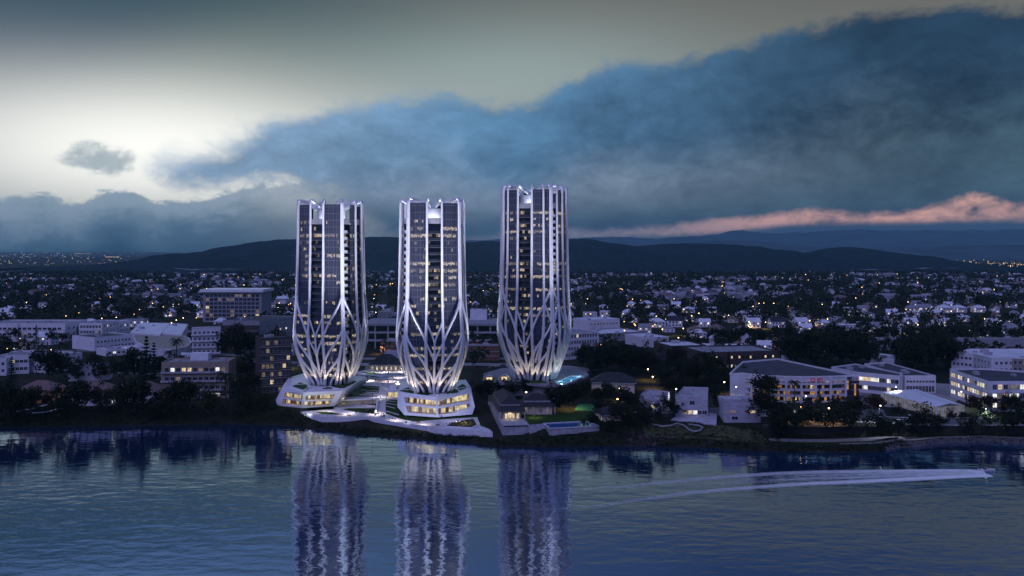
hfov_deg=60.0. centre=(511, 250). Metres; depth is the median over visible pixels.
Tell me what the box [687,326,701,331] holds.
suburban house
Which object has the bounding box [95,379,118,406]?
broadleaf tree
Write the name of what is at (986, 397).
broadleaf tree
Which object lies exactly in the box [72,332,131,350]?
campus building
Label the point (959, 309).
suburban house
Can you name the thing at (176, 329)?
pale shed
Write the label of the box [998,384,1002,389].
window
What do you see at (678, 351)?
broadleaf tree
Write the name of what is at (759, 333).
broadleaf tree
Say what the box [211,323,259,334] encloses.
office block
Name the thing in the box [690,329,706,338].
suburban house
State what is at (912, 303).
suburban house
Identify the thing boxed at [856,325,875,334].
broadleaf tree
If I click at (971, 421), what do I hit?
broadleaf tree
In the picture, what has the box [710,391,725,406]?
broadleaf tree
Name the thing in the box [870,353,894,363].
pale shed
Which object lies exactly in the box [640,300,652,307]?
suburban house
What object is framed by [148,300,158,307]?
suburban house
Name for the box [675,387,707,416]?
cube house
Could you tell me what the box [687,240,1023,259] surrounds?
foothills
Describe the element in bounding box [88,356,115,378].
broadleaf tree
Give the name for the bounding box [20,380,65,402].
house
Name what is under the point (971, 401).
broadleaf tree
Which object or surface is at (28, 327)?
campus building
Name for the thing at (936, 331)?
broadleaf tree
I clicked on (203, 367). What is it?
apartment block
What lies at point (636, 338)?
warehouse
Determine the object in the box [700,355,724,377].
broadleaf tree
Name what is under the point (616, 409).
broadleaf tree
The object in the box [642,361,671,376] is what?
broadleaf tree
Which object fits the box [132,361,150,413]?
conifer tree
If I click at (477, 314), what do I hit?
plant room
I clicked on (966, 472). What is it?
wake foam
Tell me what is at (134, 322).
suburban house
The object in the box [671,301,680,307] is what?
suburban house
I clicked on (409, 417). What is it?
podium lawn
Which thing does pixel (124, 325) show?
campus building
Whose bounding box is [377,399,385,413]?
garden steps
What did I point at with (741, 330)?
broadleaf tree
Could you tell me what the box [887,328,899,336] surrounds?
broadleaf tree
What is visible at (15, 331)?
broadleaf tree
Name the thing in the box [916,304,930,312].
suburban house
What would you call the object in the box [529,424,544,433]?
garden steps
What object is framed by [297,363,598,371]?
street
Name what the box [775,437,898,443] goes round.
verge grass
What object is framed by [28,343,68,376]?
broadleaf tree
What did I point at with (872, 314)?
suburban house
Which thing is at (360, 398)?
terrace deck
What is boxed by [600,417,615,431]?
broadleaf tree
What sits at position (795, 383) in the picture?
palm tree
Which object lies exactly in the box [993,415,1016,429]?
broadleaf tree
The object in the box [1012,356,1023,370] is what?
office block
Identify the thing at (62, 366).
broadleaf tree
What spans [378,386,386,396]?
garden steps
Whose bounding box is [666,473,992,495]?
wake foam
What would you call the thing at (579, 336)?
office block
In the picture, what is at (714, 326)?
suburban house
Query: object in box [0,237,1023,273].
hill range
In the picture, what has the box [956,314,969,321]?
suburban house
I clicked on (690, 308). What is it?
suburban house
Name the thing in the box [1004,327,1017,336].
broadleaf tree
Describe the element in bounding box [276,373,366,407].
faceted podium
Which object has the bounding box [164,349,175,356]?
palm tree
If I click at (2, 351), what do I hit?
broadleaf tree
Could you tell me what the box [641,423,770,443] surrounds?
slope grass
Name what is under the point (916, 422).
broadleaf tree
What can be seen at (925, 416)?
broadleaf tree
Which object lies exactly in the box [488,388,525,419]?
house
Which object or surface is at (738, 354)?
brick depot
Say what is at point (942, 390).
forecourt
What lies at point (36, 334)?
conifer tree
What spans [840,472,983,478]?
wake foam
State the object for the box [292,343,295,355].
suburban house
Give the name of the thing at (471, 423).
flower bed
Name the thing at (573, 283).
distant street lights
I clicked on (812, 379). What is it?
curved office
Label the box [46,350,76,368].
broadleaf tree
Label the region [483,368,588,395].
pool deck
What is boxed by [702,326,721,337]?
broadleaf tree
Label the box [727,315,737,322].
suburban house
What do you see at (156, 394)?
broadleaf tree
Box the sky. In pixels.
[0,0,1023,251]
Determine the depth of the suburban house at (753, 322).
962.97 m
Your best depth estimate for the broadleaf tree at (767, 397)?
422.28 m
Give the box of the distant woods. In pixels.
[0,269,1023,361]
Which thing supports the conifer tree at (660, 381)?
on the ground at (482, 409)
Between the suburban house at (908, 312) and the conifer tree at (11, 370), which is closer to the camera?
the conifer tree at (11, 370)
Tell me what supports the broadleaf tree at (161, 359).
on the ground at (482, 409)
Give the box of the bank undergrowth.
[0,402,1023,452]
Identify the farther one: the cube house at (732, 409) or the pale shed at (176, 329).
the pale shed at (176, 329)
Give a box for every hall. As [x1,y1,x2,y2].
[133,334,190,358]
[365,354,402,370]
[881,389,963,416]
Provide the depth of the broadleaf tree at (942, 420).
419.51 m
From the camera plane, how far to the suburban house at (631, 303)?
1291.59 m
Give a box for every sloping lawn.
[348,385,379,396]
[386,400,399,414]
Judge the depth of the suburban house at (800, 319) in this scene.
968.60 m
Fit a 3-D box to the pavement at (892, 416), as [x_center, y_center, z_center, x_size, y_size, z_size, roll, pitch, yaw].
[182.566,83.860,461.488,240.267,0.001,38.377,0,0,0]
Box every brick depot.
[654,340,705,362]
[682,345,777,371]
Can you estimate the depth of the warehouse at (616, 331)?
835.67 m
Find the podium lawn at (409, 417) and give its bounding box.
[388,411,476,420]
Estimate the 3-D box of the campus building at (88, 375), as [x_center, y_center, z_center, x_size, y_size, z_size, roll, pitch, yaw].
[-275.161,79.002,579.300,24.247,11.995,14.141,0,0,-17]
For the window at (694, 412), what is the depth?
447.52 m
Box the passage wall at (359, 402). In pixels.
[345,399,394,404]
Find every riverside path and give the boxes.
[768,436,904,441]
[839,436,1023,444]
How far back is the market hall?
466.46 m
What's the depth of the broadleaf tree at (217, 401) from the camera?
462.28 m
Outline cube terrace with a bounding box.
[671,412,716,425]
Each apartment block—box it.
[160,352,235,398]
[191,326,220,355]
[255,334,291,394]
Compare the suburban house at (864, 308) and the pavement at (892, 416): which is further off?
the suburban house at (864, 308)
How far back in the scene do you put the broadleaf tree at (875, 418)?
417.23 m
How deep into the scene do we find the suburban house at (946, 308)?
1193.18 m
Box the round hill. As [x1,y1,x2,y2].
[804,247,1023,270]
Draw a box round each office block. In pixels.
[200,288,273,321]
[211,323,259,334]
[223,315,293,335]
[564,327,598,359]
[949,368,1023,411]
[951,349,1023,369]
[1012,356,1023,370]
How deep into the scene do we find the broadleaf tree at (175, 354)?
604.93 m
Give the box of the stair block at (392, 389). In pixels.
[387,385,398,396]
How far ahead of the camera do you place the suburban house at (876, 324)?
906.80 m
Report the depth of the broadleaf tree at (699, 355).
598.58 m
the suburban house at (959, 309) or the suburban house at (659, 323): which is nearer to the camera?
the suburban house at (659, 323)
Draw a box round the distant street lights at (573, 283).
[15,274,1008,348]
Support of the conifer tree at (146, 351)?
on the ground at (482, 409)
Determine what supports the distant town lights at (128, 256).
on the ground at (482, 409)
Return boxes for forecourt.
[885,383,957,407]
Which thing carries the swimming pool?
on the ground at (482, 409)
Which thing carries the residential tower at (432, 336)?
on the faceted podium at (458, 400)
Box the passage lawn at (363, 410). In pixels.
[344,408,374,413]
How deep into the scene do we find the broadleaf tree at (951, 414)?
427.52 m
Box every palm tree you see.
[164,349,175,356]
[168,337,183,356]
[213,371,236,411]
[787,379,800,406]
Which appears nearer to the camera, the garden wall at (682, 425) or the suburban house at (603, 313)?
the garden wall at (682, 425)
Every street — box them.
[7,348,298,363]
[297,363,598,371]
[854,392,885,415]
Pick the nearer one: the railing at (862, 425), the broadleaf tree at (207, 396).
the railing at (862, 425)
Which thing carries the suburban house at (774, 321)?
on the ground at (482, 409)
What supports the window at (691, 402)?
in the cube house at (694, 400)
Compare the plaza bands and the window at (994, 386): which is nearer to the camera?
the window at (994, 386)
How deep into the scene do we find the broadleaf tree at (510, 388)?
507.03 m
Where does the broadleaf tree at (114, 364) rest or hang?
on the ground at (482, 409)
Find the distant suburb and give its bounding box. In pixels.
[0,270,1023,304]
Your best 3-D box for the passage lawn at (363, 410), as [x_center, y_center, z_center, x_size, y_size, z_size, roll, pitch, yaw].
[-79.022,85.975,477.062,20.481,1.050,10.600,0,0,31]
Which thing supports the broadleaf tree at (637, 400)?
on the ground at (482, 409)
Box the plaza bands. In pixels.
[357,372,403,381]
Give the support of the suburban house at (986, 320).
on the ground at (482, 409)
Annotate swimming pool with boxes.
[543,421,599,435]
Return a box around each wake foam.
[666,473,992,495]
[696,469,984,479]
[835,472,977,474]
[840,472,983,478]
[841,470,975,476]
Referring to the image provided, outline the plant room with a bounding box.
[470,308,486,319]
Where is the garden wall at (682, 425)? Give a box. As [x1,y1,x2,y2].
[652,423,702,431]
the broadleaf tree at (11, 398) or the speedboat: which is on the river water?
the speedboat
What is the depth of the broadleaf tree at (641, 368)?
594.38 m
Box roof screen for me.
[377,306,393,320]
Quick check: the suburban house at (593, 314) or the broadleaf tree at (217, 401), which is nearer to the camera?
the broadleaf tree at (217, 401)
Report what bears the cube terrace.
on the ground at (482, 409)
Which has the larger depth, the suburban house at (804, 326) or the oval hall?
the suburban house at (804, 326)
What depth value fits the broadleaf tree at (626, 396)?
443.63 m
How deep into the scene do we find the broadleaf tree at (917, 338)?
606.45 m
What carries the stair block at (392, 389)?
on the ground at (482, 409)
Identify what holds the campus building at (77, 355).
on the ground at (482, 409)
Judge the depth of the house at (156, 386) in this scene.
491.45 m
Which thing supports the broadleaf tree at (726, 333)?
on the ground at (482, 409)
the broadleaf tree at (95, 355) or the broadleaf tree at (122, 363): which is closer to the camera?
the broadleaf tree at (122, 363)
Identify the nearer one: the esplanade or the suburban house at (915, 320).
the esplanade
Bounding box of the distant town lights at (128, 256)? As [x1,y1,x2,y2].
[0,253,1018,266]
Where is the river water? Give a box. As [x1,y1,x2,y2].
[0,424,1023,575]
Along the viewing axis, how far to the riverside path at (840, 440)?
412.82 m
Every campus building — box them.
[0,320,86,340]
[0,353,11,375]
[5,350,34,373]
[30,351,81,372]
[68,362,112,380]
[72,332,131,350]
[78,320,129,333]
[79,320,119,334]
[96,345,139,355]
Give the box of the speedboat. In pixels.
[978,467,994,471]
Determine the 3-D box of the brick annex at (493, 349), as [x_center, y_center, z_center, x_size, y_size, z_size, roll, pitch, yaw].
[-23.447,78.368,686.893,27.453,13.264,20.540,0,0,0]
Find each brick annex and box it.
[380,338,396,353]
[466,342,499,360]
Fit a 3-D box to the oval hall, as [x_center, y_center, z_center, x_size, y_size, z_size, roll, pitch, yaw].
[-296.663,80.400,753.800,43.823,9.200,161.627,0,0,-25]
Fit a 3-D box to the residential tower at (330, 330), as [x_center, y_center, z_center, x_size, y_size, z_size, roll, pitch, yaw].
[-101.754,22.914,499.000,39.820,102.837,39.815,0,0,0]
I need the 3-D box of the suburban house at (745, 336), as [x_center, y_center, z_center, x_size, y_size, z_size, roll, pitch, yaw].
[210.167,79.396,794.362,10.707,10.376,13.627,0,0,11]
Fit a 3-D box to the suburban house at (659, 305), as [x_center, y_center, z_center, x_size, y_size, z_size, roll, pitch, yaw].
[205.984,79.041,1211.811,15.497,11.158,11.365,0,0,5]
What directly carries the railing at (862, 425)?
on the retaining wall at (878, 430)
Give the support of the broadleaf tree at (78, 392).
on the ground at (482, 409)
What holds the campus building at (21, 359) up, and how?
on the ground at (482, 409)
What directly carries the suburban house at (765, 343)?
on the ground at (482, 409)
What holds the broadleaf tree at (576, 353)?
on the ground at (482, 409)
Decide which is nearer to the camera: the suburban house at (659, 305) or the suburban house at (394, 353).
the suburban house at (394, 353)
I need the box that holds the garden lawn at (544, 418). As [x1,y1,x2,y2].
[520,412,589,424]
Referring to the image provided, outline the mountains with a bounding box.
[465,229,1023,248]
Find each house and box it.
[0,308,11,314]
[12,342,36,349]
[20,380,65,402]
[37,331,58,344]
[38,302,54,307]
[72,381,114,405]
[107,303,121,311]
[115,381,166,402]
[121,318,148,326]
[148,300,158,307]
[164,308,175,316]
[181,352,192,356]
[190,301,200,307]
[196,310,202,317]
[213,317,225,323]
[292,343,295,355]
[384,350,403,361]
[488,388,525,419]
[518,393,555,414]
[583,312,596,316]
[591,372,636,393]
[593,406,620,420]
[599,310,610,316]
[621,309,630,317]
[626,301,635,307]
[629,314,637,322]
[638,324,651,332]
[639,389,669,412]
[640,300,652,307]
[649,318,665,327]
[657,304,668,309]
[662,325,674,331]
[666,316,682,326]
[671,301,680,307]
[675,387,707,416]
[682,306,694,312]
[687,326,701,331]
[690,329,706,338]
[698,318,710,326]
[708,324,725,328]
[709,333,722,344]
[718,396,760,422]
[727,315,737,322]
[740,333,750,344]
[745,318,760,327]
[756,340,772,348]
[767,317,785,327]
[792,317,809,325]
[796,323,811,332]
[815,319,832,325]
[827,316,840,321]
[835,318,848,325]
[836,324,858,330]
[856,305,867,311]
[861,311,874,316]
[863,302,877,307]
[866,322,884,332]
[885,309,897,316]
[901,318,918,326]
[905,305,917,311]
[905,311,919,316]
[910,300,922,305]
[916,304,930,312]
[926,309,944,317]
[935,304,952,312]
[939,318,954,326]
[952,305,966,312]
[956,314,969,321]
[970,305,985,312]
[984,318,999,325]
[988,311,1000,317]
[989,305,999,312]
[1001,322,1018,331]
[1003,326,1022,336]
[1005,301,1016,307]
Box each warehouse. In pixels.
[573,317,619,328]
[589,328,645,341]
[625,333,668,347]
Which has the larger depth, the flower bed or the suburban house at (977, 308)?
the suburban house at (977, 308)
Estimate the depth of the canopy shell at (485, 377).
519.12 m
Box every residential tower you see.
[293,198,368,385]
[396,197,468,392]
[497,184,571,380]
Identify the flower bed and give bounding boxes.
[444,418,478,428]
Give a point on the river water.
(212, 500)
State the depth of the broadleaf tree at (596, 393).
475.63 m
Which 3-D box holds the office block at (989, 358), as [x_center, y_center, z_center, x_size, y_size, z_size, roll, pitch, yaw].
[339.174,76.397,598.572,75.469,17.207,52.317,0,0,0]
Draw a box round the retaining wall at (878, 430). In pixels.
[763,426,1023,433]
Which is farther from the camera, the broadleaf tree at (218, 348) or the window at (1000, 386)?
the broadleaf tree at (218, 348)
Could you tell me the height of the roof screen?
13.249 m
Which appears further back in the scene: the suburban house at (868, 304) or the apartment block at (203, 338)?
the suburban house at (868, 304)
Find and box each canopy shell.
[482,375,495,380]
[498,374,509,379]
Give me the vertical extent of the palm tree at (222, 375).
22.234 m
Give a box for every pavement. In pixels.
[633,412,1023,425]
[708,408,996,418]
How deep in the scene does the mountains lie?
15019.02 m
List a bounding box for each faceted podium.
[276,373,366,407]
[397,380,474,416]
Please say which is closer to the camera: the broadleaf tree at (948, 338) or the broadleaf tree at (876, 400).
the broadleaf tree at (876, 400)
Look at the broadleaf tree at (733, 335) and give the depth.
780.94 m
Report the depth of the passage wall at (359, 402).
491.99 m
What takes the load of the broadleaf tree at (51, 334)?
on the ground at (482, 409)
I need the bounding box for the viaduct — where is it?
[870,336,1023,349]
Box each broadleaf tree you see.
[0,344,13,353]
[0,379,31,413]
[0,382,36,417]
[5,328,19,336]
[16,384,44,411]
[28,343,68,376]
[38,389,54,405]
[39,393,73,417]
[45,328,57,339]
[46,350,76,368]
[50,373,96,413]
[53,356,95,378]
[53,361,69,374]
[56,333,73,340]
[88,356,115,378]
[88,386,112,408]
[89,353,101,361]
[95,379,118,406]
[106,353,122,375]
[112,372,153,411]
[113,391,137,407]
[116,359,136,375]
[120,346,155,374]
[144,387,180,408]
[152,351,174,370]
[158,375,198,410]
[172,353,189,357]
[179,379,200,401]
[193,381,214,409]
[201,382,225,410]
[213,338,228,351]
[214,322,245,350]
[221,377,246,395]
[229,326,261,356]
[236,350,254,367]
[465,347,479,364]
[470,382,484,394]
[479,377,499,395]
[503,377,521,392]
[521,378,532,391]
[543,380,570,408]
[560,383,582,404]
[571,344,586,364]
[578,342,598,363]
[579,378,590,393]
[579,414,588,425]
[586,410,604,425]
[589,387,607,401]
[592,343,615,364]
[592,396,609,410]
[593,342,629,365]
[598,381,616,399]
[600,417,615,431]
[608,403,625,419]
[609,344,650,368]
[609,386,635,407]
[621,401,642,424]
[625,345,668,371]
[629,400,655,425]
[630,391,648,404]
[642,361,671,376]
[652,407,669,421]
[653,392,679,411]
[658,377,671,390]
[662,346,686,367]
[666,373,683,391]
[668,402,686,415]
[681,381,696,387]
[692,349,714,371]
[695,373,708,386]
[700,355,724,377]
[700,379,718,393]
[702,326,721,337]
[709,363,746,386]
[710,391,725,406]
[711,324,731,341]
[729,330,737,340]
[731,324,745,340]
[744,326,755,335]
[745,388,778,416]
[749,328,767,340]
[749,369,781,395]
[753,397,801,424]
[766,406,801,434]
[769,323,788,338]
[772,336,788,356]
[778,400,801,424]
[779,338,812,361]
[781,322,800,333]
[784,324,814,357]
[789,408,821,426]
[796,398,827,425]
[809,325,820,333]
[809,326,842,359]
[809,409,845,426]
[821,322,849,352]
[821,323,840,332]
[821,400,856,426]
[827,398,839,406]
[831,395,863,410]
[837,327,855,336]
[838,325,869,352]
[841,410,868,426]
[843,339,878,362]
[848,395,869,411]
[854,341,888,362]
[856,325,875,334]
[859,332,882,351]
[861,408,887,427]
[864,394,885,409]
[870,324,894,336]
[872,396,886,407]
[873,327,885,336]
[877,416,892,430]
[882,327,911,360]
[883,418,907,433]
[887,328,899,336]
[887,402,906,414]
[892,332,925,361]
[899,324,917,335]
[899,415,928,428]
[907,401,941,426]
[911,328,943,358]
[928,326,954,338]
[932,330,961,362]
[934,416,950,428]
[935,334,966,362]
[944,323,962,336]
[945,408,956,418]
[955,328,973,336]
[955,416,980,430]
[957,412,971,420]
[964,395,995,411]
[965,394,983,408]
[971,404,998,428]
[973,324,991,336]
[982,393,997,408]
[986,325,1007,336]
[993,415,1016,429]
[994,397,1017,412]
[1000,401,1023,426]
[1001,390,1023,408]
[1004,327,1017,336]
[1012,396,1023,412]
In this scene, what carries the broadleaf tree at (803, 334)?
on the ground at (482, 409)
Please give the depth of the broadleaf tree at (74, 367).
565.98 m
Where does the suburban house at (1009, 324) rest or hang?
on the ground at (482, 409)
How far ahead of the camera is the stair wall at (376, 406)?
472.59 m
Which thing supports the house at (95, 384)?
on the ground at (482, 409)
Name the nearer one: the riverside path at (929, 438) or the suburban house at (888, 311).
the riverside path at (929, 438)
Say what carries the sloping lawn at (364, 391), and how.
on the ground at (482, 409)
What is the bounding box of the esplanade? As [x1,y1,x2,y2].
[301,409,492,436]
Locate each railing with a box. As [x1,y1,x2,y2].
[303,410,432,426]
[765,423,991,426]
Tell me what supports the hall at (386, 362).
on the plaza
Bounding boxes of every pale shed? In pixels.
[130,322,169,342]
[161,323,187,335]
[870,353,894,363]
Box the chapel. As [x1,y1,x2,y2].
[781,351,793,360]
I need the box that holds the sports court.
[575,404,594,410]
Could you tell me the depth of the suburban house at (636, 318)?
1031.29 m
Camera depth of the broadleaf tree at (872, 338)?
659.13 m
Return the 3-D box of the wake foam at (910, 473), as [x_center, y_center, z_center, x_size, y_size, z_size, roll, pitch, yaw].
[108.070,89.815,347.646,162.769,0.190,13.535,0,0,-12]
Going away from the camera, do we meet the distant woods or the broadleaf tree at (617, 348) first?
the broadleaf tree at (617, 348)
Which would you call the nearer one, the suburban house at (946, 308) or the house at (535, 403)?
the house at (535, 403)
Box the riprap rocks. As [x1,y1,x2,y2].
[885,436,1023,450]
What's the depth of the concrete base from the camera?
423.24 m
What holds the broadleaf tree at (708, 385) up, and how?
on the ground at (482, 409)
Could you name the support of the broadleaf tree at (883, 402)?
on the ground at (482, 409)
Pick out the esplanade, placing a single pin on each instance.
(479, 430)
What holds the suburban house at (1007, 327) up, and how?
on the ground at (482, 409)
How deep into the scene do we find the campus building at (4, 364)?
595.90 m
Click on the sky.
(126, 125)
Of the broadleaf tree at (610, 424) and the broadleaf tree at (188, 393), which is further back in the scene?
the broadleaf tree at (188, 393)
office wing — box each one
[831,364,902,393]
[864,362,935,392]
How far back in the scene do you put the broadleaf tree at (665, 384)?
525.06 m
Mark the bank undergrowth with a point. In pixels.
(406, 432)
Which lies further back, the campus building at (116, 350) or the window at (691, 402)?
the campus building at (116, 350)
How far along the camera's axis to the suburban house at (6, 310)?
1118.97 m
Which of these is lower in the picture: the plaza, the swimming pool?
the swimming pool
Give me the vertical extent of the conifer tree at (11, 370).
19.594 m
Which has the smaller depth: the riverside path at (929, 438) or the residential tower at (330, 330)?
the riverside path at (929, 438)
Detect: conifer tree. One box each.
[4,356,19,385]
[33,325,39,343]
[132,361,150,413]
[135,336,156,380]
[147,342,160,381]
[654,356,663,383]
[725,352,731,370]
[815,388,824,409]
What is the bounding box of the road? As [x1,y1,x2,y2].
[665,408,1023,423]
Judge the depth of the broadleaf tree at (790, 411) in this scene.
415.08 m
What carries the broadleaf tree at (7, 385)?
on the ground at (482, 409)
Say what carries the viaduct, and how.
on the ground at (482, 409)
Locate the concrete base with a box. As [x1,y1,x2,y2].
[488,402,528,434]
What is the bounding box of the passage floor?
[334,401,374,409]
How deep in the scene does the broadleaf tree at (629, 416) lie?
423.42 m
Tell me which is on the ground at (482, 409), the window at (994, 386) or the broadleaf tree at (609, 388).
the broadleaf tree at (609, 388)
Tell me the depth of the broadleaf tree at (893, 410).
434.87 m
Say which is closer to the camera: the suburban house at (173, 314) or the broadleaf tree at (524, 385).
the broadleaf tree at (524, 385)
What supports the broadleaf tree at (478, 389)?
on the ground at (482, 409)
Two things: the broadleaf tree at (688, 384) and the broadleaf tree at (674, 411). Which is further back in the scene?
the broadleaf tree at (688, 384)
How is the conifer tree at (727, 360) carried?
on the ground at (482, 409)
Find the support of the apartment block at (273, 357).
on the ground at (482, 409)
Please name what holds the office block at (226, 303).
on the ground at (482, 409)
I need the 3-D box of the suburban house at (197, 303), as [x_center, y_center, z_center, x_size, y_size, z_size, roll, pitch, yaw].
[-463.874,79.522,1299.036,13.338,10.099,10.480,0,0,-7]
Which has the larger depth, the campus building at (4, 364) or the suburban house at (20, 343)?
the suburban house at (20, 343)
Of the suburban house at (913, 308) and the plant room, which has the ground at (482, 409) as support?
the suburban house at (913, 308)
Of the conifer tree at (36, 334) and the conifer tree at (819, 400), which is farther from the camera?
the conifer tree at (36, 334)
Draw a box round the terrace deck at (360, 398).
[342,395,397,400]
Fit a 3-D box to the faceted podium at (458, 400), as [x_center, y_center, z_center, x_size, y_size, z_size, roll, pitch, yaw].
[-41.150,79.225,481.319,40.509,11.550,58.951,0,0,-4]
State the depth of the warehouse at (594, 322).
929.36 m
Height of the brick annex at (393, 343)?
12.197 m
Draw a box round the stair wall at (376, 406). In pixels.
[375,398,377,414]
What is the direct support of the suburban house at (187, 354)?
on the ground at (482, 409)
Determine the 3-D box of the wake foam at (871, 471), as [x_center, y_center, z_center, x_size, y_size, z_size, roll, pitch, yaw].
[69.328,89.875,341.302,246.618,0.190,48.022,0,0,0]
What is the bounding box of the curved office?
[729,358,858,402]
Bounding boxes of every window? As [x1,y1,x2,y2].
[689,400,694,404]
[692,410,697,414]
[992,384,996,389]
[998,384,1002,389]
[1003,384,1007,389]
[1009,384,1013,389]
[1014,384,1018,389]
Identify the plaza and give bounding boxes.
[357,369,406,394]
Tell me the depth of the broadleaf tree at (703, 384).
522.58 m
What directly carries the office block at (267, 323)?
on the ground at (482, 409)
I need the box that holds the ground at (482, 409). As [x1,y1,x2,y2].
[0,252,1023,452]
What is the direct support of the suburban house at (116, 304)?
on the ground at (482, 409)
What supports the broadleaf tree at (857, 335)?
on the ground at (482, 409)
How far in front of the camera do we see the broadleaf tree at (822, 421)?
416.26 m
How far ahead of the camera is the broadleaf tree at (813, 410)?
417.28 m
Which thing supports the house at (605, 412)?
on the ground at (482, 409)
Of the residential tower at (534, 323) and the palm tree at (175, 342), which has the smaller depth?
the residential tower at (534, 323)

